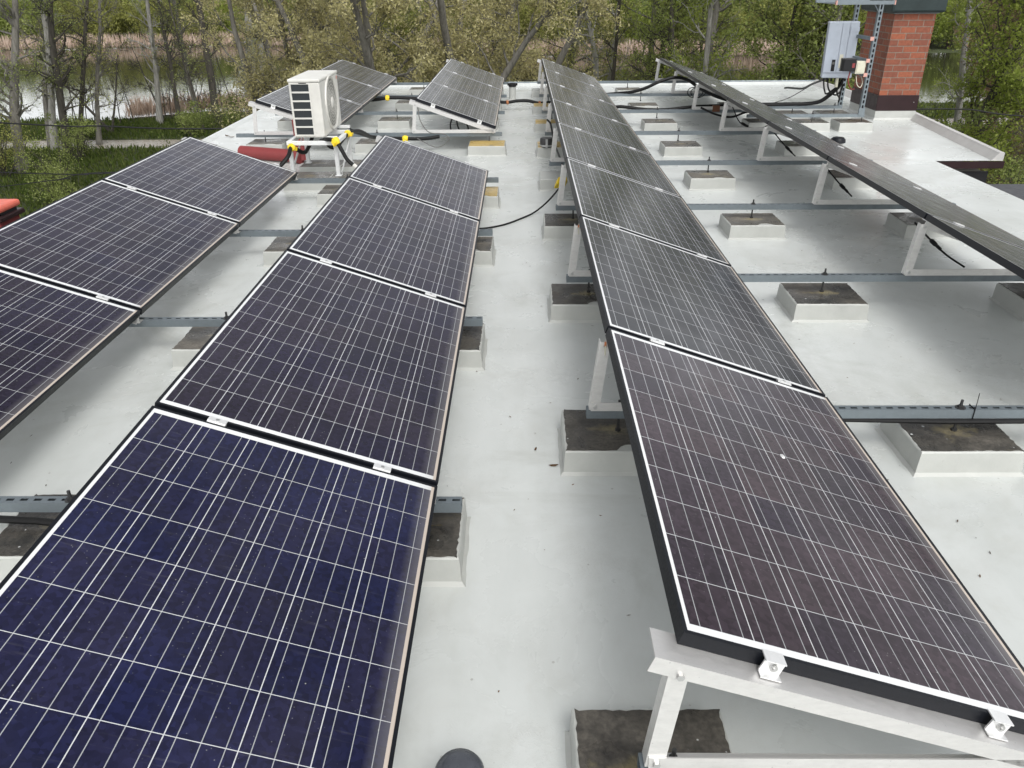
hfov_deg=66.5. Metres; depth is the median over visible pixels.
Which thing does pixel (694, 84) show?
cable
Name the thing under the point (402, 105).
concrete pad
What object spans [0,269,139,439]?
solar panel
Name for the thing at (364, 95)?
solar panel
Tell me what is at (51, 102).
tree
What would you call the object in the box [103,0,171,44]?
bush
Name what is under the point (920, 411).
steel strut
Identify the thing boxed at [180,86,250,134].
shrub
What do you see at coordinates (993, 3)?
tree
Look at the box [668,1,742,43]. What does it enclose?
bush
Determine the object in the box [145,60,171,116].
sapling
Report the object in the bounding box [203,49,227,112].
sapling
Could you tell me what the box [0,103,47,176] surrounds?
shrub
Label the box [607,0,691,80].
tree
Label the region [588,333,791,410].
support triangle
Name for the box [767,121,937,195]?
solar panel
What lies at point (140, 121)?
grass
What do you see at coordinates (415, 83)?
steel strut
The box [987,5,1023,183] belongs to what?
tree
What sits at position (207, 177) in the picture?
solar panel
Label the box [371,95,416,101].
cable
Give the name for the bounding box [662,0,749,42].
bush
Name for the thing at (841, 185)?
connector cable
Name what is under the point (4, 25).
bush
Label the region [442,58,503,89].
solar panel
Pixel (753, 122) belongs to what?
concrete pad
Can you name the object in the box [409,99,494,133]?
support triangle
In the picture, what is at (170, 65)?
tree
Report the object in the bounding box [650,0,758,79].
tree
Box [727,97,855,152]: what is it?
solar panel
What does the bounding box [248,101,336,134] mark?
support triangle
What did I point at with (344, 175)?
concrete pad
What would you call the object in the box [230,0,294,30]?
bush
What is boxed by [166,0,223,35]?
bush
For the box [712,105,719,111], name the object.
wooden block
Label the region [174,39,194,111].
sapling
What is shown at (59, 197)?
shrub
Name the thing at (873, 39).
mounting rack
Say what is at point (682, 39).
tree
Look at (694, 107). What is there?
support triangle
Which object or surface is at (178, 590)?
solar panel
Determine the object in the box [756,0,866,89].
tree
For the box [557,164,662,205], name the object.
support triangle
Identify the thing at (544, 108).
support triangle
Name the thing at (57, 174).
power line
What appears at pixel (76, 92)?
sapling
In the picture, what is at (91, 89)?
sapling
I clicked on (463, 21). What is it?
bush
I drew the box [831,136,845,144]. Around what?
roof vent
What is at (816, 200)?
support triangle
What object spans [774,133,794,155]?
connector cable
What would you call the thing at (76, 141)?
shrub
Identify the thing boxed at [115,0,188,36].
bush
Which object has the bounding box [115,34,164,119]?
tree
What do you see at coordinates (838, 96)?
cable
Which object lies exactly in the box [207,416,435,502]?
support triangle
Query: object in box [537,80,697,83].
steel strut
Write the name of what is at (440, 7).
willow tree
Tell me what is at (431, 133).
cable
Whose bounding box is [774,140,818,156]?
concrete pad
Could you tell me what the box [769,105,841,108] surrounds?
steel strut
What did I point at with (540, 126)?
concrete pad
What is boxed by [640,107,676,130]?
concrete pad
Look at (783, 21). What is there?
bush
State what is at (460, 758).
roof vent
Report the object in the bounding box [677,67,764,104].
solar panel
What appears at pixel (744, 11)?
bush
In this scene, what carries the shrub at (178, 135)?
on the ground at (933, 48)
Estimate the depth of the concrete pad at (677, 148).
9.00 m
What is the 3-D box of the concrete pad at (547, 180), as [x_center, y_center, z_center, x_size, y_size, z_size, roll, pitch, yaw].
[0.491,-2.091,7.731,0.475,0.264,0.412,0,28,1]
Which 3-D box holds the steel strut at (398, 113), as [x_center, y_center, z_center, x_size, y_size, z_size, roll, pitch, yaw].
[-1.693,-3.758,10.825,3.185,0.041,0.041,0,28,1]
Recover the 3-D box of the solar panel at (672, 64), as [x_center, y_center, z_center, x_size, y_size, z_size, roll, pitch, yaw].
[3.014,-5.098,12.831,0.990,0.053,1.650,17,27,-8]
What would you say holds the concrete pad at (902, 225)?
on the building
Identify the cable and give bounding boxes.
[348,128,439,140]
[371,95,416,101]
[417,108,448,147]
[479,177,566,228]
[500,99,550,104]
[547,119,562,164]
[609,76,726,101]
[615,104,728,109]
[687,87,705,97]
[700,107,746,117]
[732,107,773,126]
[763,78,844,105]
[770,81,839,102]
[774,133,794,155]
[777,80,819,101]
[784,78,826,89]
[823,79,843,94]
[827,79,841,98]
[828,169,851,196]
[836,87,839,102]
[914,222,964,267]
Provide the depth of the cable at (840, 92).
10.77 m
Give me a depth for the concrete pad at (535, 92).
13.47 m
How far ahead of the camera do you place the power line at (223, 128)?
19.33 m
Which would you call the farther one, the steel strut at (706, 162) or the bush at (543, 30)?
the bush at (543, 30)
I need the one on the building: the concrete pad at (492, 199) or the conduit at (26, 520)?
the concrete pad at (492, 199)
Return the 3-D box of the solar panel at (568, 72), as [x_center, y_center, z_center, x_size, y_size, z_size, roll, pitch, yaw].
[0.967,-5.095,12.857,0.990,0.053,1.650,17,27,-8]
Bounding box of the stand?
[286,130,353,175]
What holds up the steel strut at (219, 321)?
attached to the concrete pad at (473, 351)
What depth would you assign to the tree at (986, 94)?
38.27 m
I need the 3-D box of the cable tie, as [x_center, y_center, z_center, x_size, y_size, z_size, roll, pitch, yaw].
[1.962,0.092,3.307,0.022,0.112,0.051,0,28,1]
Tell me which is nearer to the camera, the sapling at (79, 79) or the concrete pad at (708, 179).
the concrete pad at (708, 179)
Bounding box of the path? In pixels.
[0,117,1009,148]
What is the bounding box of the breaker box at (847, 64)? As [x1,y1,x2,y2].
[839,58,856,71]
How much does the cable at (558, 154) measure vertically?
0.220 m
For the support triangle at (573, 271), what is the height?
0.360 m
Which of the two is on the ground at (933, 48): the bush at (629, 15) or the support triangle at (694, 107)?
the bush at (629, 15)
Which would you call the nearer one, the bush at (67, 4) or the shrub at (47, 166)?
the shrub at (47, 166)
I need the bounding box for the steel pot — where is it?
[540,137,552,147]
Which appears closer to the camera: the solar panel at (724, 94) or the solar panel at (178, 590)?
the solar panel at (178, 590)
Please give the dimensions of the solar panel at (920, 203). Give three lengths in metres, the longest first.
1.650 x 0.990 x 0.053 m
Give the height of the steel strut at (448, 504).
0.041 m
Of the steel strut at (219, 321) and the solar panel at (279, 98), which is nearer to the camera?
the steel strut at (219, 321)
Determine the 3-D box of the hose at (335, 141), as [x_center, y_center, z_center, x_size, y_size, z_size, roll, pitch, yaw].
[-1.733,-2.272,7.644,0.522,0.305,0.140,19,33,33]
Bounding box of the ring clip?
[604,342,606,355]
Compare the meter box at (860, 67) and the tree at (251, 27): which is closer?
the meter box at (860, 67)
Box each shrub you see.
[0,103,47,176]
[8,124,83,183]
[21,165,78,202]
[37,187,81,206]
[40,111,101,161]
[151,118,196,147]
[173,95,209,136]
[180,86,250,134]
[218,106,247,123]
[939,101,1023,183]
[948,118,1023,183]
[987,154,1023,183]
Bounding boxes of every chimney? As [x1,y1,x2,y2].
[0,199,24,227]
[847,0,947,119]
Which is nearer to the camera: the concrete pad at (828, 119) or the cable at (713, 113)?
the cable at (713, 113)
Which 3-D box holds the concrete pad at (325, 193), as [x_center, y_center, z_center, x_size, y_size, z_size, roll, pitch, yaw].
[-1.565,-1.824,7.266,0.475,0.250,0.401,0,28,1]
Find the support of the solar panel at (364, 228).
on the support triangle at (450, 209)
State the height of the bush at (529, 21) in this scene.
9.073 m
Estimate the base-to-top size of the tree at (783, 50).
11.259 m
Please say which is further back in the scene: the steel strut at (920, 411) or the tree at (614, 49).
the tree at (614, 49)
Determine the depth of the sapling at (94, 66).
46.55 m
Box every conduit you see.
[0,515,54,525]
[844,418,1023,423]
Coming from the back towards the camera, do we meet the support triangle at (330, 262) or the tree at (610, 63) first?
the tree at (610, 63)
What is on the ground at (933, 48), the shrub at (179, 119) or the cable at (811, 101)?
the shrub at (179, 119)
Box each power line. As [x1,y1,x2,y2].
[0,108,1023,129]
[0,172,112,174]
[0,172,114,186]
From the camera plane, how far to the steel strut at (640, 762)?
1.84 m
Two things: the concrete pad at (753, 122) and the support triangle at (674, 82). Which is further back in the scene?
the support triangle at (674, 82)
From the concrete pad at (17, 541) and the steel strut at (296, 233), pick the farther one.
the steel strut at (296, 233)
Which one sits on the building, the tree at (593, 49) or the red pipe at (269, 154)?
the red pipe at (269, 154)
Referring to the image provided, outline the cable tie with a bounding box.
[969,393,979,418]
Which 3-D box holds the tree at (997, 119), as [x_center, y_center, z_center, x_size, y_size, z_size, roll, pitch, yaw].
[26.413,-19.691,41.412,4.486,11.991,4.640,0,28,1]
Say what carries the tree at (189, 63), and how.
on the ground at (933, 48)
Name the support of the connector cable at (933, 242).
hanging from the solar panel at (920, 203)
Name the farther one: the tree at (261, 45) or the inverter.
the tree at (261, 45)
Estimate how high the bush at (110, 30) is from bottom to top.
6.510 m
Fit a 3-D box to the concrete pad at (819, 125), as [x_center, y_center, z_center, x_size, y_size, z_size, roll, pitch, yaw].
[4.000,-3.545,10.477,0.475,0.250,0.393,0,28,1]
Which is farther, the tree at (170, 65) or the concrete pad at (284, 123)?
the tree at (170, 65)
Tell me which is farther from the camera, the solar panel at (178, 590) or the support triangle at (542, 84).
the support triangle at (542, 84)
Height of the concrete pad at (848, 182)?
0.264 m
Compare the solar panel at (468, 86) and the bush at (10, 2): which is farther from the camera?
the bush at (10, 2)
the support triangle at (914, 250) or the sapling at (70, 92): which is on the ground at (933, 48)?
the sapling at (70, 92)
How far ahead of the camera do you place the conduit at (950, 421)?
3.31 m
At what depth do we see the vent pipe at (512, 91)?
13.07 m
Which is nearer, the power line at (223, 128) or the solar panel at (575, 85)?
the solar panel at (575, 85)
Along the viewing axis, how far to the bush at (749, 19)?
86.06 m
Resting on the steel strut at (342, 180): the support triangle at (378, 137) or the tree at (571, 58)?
the support triangle at (378, 137)
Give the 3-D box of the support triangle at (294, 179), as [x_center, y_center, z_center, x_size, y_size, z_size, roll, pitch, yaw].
[-2.480,-2.055,7.134,1.009,0.383,0.093,0,28,1]
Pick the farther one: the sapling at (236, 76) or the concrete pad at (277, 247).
the sapling at (236, 76)
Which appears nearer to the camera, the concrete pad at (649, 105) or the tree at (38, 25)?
the concrete pad at (649, 105)
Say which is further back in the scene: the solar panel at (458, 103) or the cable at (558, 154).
the solar panel at (458, 103)
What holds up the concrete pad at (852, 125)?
on the building
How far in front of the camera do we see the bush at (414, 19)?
96.38 m
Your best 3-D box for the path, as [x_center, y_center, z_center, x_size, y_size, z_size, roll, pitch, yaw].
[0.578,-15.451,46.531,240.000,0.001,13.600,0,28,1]
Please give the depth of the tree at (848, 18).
26.43 m
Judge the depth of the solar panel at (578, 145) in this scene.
6.81 m
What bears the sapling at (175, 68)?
on the ground at (933, 48)
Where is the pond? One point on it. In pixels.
(946, 60)
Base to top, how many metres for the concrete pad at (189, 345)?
0.250 m
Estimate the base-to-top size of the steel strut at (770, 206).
0.041 m
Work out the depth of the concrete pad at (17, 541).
2.76 m
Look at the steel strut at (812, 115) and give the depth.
10.36 m
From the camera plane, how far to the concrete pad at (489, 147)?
9.11 m
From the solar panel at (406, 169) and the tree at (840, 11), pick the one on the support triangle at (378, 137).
the solar panel at (406, 169)
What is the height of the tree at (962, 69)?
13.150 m
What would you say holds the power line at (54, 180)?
attached to the building
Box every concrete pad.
[0,490,75,582]
[171,312,227,369]
[246,130,288,148]
[263,225,303,266]
[277,117,292,129]
[283,172,334,191]
[299,160,345,171]
[316,174,347,206]
[328,172,351,184]
[340,160,361,171]
[355,130,378,153]
[377,109,412,129]
[395,93,424,110]
[409,80,424,94]
[422,497,470,586]
[456,323,487,370]
[465,118,499,129]
[467,136,506,155]
[473,237,495,266]
[482,187,500,208]
[531,84,549,97]
[532,97,549,114]
[533,114,556,132]
[535,141,563,157]
[538,157,570,190]
[541,200,582,240]
[547,269,601,322]
[557,400,637,475]
[565,708,731,767]
[615,79,642,96]
[627,93,659,113]
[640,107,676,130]
[657,128,702,156]
[682,157,735,189]
[717,199,786,239]
[739,118,766,126]
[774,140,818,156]
[774,268,869,322]
[776,109,808,118]
[793,111,829,131]
[811,103,850,122]
[824,170,874,189]
[830,118,872,131]
[874,399,1023,476]
[883,212,952,238]
[989,283,1023,321]
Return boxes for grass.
[0,115,245,217]
[917,100,1022,183]
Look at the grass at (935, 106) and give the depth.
49.11 m
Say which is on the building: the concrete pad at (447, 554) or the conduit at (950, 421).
the concrete pad at (447, 554)
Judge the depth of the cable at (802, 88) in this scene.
12.51 m
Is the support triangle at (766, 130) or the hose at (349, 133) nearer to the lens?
the support triangle at (766, 130)
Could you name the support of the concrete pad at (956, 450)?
on the building
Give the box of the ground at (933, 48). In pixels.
[0,0,1023,217]
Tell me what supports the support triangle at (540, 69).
on the steel strut at (608, 82)
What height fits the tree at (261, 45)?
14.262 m
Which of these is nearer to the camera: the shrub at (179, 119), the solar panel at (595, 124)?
the solar panel at (595, 124)
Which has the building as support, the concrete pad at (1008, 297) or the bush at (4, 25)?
the concrete pad at (1008, 297)
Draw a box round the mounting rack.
[815,0,896,114]
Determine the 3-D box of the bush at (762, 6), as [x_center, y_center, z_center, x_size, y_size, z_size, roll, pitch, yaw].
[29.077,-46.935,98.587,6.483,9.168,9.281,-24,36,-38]
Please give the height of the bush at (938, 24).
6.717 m
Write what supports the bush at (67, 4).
on the ground at (933, 48)
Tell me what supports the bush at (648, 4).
on the ground at (933, 48)
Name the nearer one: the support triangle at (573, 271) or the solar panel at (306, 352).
the solar panel at (306, 352)
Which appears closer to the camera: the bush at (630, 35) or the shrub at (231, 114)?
the shrub at (231, 114)
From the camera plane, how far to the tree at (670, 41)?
33.40 m
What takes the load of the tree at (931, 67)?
on the ground at (933, 48)
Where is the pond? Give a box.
[0,45,1018,121]
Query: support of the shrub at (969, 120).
on the ground at (933, 48)
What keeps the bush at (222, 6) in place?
on the ground at (933, 48)
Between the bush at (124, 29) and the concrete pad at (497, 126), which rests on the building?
the concrete pad at (497, 126)
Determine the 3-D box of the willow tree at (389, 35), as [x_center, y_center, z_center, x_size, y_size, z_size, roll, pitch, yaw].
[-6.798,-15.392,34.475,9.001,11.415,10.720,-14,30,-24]
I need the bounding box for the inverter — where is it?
[820,21,859,86]
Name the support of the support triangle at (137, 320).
on the steel strut at (219, 321)
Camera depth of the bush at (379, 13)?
97.46 m
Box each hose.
[279,137,313,166]
[319,137,357,168]
[326,129,372,149]
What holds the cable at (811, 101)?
attached to the inverter
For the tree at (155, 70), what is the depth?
45.57 m
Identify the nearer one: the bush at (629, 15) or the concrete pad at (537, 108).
the concrete pad at (537, 108)
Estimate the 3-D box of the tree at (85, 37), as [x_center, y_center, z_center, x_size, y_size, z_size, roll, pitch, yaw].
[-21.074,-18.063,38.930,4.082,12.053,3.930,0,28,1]
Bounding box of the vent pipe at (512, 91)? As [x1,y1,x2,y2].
[505,83,516,100]
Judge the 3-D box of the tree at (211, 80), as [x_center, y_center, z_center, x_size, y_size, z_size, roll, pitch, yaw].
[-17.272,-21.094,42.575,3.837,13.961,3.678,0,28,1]
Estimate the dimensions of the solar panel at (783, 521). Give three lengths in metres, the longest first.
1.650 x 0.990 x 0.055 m
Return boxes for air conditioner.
[287,70,349,137]
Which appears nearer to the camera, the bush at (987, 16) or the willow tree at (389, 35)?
the willow tree at (389, 35)
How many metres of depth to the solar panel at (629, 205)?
5.29 m
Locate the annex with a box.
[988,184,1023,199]
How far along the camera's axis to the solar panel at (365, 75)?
12.86 m
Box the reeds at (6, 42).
[0,30,797,55]
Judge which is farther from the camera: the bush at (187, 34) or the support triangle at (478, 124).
the bush at (187, 34)
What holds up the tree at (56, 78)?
on the ground at (933, 48)
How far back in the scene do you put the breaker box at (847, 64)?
10.10 m
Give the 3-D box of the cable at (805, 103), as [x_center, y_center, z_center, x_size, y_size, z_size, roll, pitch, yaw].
[3.906,-4.077,10.893,1.346,0.382,0.149,1,28,3]
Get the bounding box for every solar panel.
[0,179,239,314]
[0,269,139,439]
[0,405,437,767]
[102,136,297,226]
[154,250,466,485]
[255,85,362,128]
[287,177,479,306]
[320,59,396,91]
[337,75,381,107]
[349,135,487,220]
[415,81,499,128]
[431,69,501,105]
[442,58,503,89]
[541,58,603,89]
[543,68,614,104]
[547,81,629,125]
[551,98,650,154]
[556,122,680,196]
[565,157,731,265]
[579,215,825,395]
[605,328,1023,734]
[660,57,734,88]
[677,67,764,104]
[698,80,802,124]
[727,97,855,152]
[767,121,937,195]
[827,156,1023,247]
[925,214,1023,278]
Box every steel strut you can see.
[0,496,461,512]
[128,316,482,326]
[229,229,492,236]
[236,132,501,137]
[275,111,504,114]
[289,177,498,183]
[376,95,506,97]
[391,82,507,84]
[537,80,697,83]
[539,93,717,96]
[542,109,774,113]
[545,130,815,135]
[549,159,872,165]
[556,203,955,210]
[566,273,1023,282]
[586,405,1023,418]
[637,753,647,767]
[746,114,864,117]
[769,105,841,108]
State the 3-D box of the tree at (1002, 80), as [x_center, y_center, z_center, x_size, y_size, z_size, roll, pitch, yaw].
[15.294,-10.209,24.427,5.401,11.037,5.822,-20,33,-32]
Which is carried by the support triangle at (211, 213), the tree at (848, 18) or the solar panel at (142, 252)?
the solar panel at (142, 252)
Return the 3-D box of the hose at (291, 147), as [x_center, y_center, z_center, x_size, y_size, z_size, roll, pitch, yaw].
[-2.148,-2.205,7.676,0.202,0.343,0.931,11,30,21]
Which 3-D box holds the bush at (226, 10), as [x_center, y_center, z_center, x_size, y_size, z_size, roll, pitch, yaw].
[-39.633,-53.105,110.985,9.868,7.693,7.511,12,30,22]
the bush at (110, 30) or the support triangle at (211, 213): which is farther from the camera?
the bush at (110, 30)
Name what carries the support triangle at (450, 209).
on the steel strut at (296, 233)
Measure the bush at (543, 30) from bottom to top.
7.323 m
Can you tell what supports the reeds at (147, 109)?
on the ground at (933, 48)
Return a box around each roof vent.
[435,748,484,767]
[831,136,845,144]
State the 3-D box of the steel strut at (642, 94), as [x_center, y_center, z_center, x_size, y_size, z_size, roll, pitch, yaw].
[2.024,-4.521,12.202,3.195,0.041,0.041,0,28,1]
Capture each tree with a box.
[0,0,48,172]
[4,0,85,146]
[19,0,98,154]
[23,0,81,150]
[40,34,138,131]
[43,0,105,146]
[68,0,127,144]
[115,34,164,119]
[123,0,176,123]
[140,0,187,122]
[151,0,214,131]
[153,0,216,113]
[177,0,228,126]
[179,0,381,127]
[224,0,515,93]
[225,8,266,95]
[241,0,275,88]
[252,0,483,81]
[285,0,614,81]
[358,0,521,81]
[373,0,629,81]
[538,0,611,75]
[547,0,630,80]
[577,0,644,80]
[588,3,642,80]
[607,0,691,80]
[618,0,734,80]
[620,0,704,80]
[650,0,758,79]
[655,0,749,70]
[679,0,762,80]
[729,0,860,79]
[752,0,865,88]
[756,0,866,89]
[850,15,949,117]
[922,0,1023,182]
[931,0,1001,128]
[947,0,1023,125]
[958,0,1022,128]
[959,73,1022,148]
[963,1,1023,178]
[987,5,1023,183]
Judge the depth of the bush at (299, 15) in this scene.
101.43 m
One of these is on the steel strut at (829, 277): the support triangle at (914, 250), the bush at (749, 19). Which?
the support triangle at (914, 250)
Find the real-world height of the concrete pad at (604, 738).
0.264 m
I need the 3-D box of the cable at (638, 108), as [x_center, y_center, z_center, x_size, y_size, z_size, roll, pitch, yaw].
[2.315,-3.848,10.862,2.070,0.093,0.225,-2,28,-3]
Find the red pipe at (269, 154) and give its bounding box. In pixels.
[238,119,305,163]
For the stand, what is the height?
0.336 m
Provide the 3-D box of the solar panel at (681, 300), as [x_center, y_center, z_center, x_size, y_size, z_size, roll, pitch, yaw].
[0.859,-0.455,3.977,0.990,0.053,1.650,17,27,-8]
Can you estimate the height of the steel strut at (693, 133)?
0.041 m
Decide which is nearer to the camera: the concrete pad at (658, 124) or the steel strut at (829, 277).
the steel strut at (829, 277)
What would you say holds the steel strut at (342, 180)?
attached to the concrete pad at (325, 193)
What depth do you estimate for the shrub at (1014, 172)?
21.39 m
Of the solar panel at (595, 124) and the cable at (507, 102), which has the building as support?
the cable at (507, 102)
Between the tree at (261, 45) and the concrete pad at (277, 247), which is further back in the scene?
the tree at (261, 45)
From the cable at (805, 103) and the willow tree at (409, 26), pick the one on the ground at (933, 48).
the willow tree at (409, 26)
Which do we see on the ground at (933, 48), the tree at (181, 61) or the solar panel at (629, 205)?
the tree at (181, 61)
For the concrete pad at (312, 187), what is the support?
on the building
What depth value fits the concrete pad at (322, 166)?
8.16 m
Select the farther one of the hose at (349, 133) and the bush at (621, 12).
the bush at (621, 12)
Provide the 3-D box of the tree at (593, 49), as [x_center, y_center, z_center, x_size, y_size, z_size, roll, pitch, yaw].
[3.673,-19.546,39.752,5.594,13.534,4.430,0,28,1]
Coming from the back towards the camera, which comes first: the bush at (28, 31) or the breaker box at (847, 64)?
the bush at (28, 31)
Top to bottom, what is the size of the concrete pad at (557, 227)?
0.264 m
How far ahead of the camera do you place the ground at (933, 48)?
44.15 m
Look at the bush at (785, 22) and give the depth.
94.30 m
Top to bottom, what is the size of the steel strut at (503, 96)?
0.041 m
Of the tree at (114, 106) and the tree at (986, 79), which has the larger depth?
the tree at (114, 106)
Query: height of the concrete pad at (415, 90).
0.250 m
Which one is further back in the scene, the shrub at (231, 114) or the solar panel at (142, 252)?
the shrub at (231, 114)
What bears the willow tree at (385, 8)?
on the ground at (933, 48)
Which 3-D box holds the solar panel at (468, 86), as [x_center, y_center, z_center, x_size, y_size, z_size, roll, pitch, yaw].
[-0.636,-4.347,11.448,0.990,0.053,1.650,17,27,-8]
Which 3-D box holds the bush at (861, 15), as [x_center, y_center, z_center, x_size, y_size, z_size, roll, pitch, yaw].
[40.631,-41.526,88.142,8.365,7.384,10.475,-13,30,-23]
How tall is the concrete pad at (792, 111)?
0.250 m
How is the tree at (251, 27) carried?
on the ground at (933, 48)
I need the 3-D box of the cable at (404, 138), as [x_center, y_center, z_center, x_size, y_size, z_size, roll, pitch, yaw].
[-1.472,-2.882,8.961,0.500,0.329,1.353,21,34,35]
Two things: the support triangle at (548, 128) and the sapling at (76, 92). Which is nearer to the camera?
the support triangle at (548, 128)
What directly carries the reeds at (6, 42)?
on the ground at (933, 48)
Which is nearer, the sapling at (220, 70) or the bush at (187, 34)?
the sapling at (220, 70)
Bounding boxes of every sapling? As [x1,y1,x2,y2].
[55,32,78,119]
[58,55,86,119]
[72,51,94,123]
[80,59,104,123]
[91,58,121,122]
[104,41,134,121]
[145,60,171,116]
[161,65,178,117]
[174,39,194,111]
[176,71,208,109]
[202,23,233,108]
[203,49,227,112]
[232,42,247,109]
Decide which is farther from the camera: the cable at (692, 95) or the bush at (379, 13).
the bush at (379, 13)
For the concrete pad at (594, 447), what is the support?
on the building
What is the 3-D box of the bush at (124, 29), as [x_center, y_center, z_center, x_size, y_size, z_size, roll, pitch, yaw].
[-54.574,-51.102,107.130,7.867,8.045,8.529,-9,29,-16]
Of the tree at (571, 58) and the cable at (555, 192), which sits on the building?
the cable at (555, 192)
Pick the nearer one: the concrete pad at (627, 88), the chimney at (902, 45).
the chimney at (902, 45)
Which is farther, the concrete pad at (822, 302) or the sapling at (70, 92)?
the sapling at (70, 92)
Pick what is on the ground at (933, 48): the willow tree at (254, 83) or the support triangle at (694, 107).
the willow tree at (254, 83)
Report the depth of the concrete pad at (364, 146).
9.27 m
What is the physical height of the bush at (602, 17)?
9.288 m
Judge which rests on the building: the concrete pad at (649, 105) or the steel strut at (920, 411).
the concrete pad at (649, 105)
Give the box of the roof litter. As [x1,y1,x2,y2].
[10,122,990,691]
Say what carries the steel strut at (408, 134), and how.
attached to the concrete pad at (275, 143)
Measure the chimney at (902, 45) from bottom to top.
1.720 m
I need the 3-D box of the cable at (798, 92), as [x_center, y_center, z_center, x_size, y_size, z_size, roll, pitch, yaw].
[4.063,-4.162,11.104,0.051,0.371,0.658,-21,34,-34]
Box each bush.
[0,0,38,46]
[0,0,65,47]
[1,0,69,40]
[53,0,102,35]
[56,0,127,39]
[89,0,141,39]
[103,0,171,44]
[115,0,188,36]
[137,0,207,43]
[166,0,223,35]
[187,1,243,41]
[209,0,241,36]
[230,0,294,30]
[271,1,336,32]
[367,0,417,34]
[392,0,447,39]
[422,3,480,40]
[488,0,547,41]
[515,0,545,41]
[520,0,584,50]
[553,0,646,41]
[557,0,635,43]
[596,0,686,44]
[602,0,650,44]
[604,0,669,48]
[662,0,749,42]
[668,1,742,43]
[706,0,767,41]
[715,0,791,44]
[743,0,824,40]
[746,0,771,21]
[780,2,859,49]
[843,7,867,45]
[930,0,955,42]
[931,0,987,49]
[945,0,1016,35]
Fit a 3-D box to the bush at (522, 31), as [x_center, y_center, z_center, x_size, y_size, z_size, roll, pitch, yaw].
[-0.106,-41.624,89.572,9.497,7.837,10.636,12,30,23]
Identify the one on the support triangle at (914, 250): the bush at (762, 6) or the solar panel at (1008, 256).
the solar panel at (1008, 256)
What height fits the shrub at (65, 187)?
1.814 m
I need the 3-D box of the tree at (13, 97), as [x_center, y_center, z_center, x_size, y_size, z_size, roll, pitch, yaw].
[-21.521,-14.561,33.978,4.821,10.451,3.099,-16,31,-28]
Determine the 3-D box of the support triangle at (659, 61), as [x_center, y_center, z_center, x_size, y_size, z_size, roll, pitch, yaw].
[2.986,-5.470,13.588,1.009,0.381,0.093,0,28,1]
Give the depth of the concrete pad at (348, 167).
8.15 m
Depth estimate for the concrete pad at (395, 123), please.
10.75 m
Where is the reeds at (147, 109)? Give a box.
[120,88,257,117]
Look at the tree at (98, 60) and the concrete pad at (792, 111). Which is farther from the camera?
the tree at (98, 60)
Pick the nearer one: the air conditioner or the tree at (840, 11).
the air conditioner
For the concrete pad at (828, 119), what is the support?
on the building
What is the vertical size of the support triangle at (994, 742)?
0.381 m
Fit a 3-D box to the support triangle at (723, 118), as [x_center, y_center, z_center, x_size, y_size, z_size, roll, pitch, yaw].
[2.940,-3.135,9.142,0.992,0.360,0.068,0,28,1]
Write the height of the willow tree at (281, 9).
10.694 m
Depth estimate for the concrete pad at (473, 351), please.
4.16 m
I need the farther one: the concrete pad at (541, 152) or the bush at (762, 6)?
the bush at (762, 6)
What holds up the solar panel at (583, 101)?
on the support triangle at (544, 108)
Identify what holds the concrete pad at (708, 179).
on the building
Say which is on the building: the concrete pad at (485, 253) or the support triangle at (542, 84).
the concrete pad at (485, 253)
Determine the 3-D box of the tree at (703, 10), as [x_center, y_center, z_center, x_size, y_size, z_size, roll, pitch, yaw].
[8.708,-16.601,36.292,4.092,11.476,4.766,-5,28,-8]
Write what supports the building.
on the ground at (933, 48)
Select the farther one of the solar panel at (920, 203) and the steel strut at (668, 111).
the steel strut at (668, 111)
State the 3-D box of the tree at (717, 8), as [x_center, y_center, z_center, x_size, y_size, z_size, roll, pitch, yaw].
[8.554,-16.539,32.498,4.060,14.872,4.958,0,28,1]
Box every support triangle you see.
[96,295,142,323]
[127,186,240,233]
[181,137,297,180]
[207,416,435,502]
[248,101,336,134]
[320,258,436,297]
[373,184,457,213]
[375,135,487,177]
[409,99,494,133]
[537,59,584,80]
[540,71,593,93]
[542,85,602,110]
[546,103,615,131]
[550,127,635,161]
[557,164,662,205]
[568,223,706,276]
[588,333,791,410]
[642,627,1023,767]
[655,58,701,80]
[671,70,724,92]
[691,84,752,109]
[719,100,791,130]
[756,124,843,160]
[812,160,921,204]
[901,218,1015,275]
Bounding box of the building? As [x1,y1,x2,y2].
[0,80,1023,767]
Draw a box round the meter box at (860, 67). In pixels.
[854,61,865,75]
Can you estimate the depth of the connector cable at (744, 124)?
9.29 m
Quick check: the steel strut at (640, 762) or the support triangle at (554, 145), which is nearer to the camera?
the steel strut at (640, 762)
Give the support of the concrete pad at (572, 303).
on the building
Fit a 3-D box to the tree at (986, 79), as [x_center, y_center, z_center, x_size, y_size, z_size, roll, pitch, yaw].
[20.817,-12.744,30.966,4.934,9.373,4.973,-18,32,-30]
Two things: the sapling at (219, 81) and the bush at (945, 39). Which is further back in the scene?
the bush at (945, 39)
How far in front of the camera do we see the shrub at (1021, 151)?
29.16 m
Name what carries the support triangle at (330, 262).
on the steel strut at (219, 321)
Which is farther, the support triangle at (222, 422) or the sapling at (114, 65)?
the sapling at (114, 65)

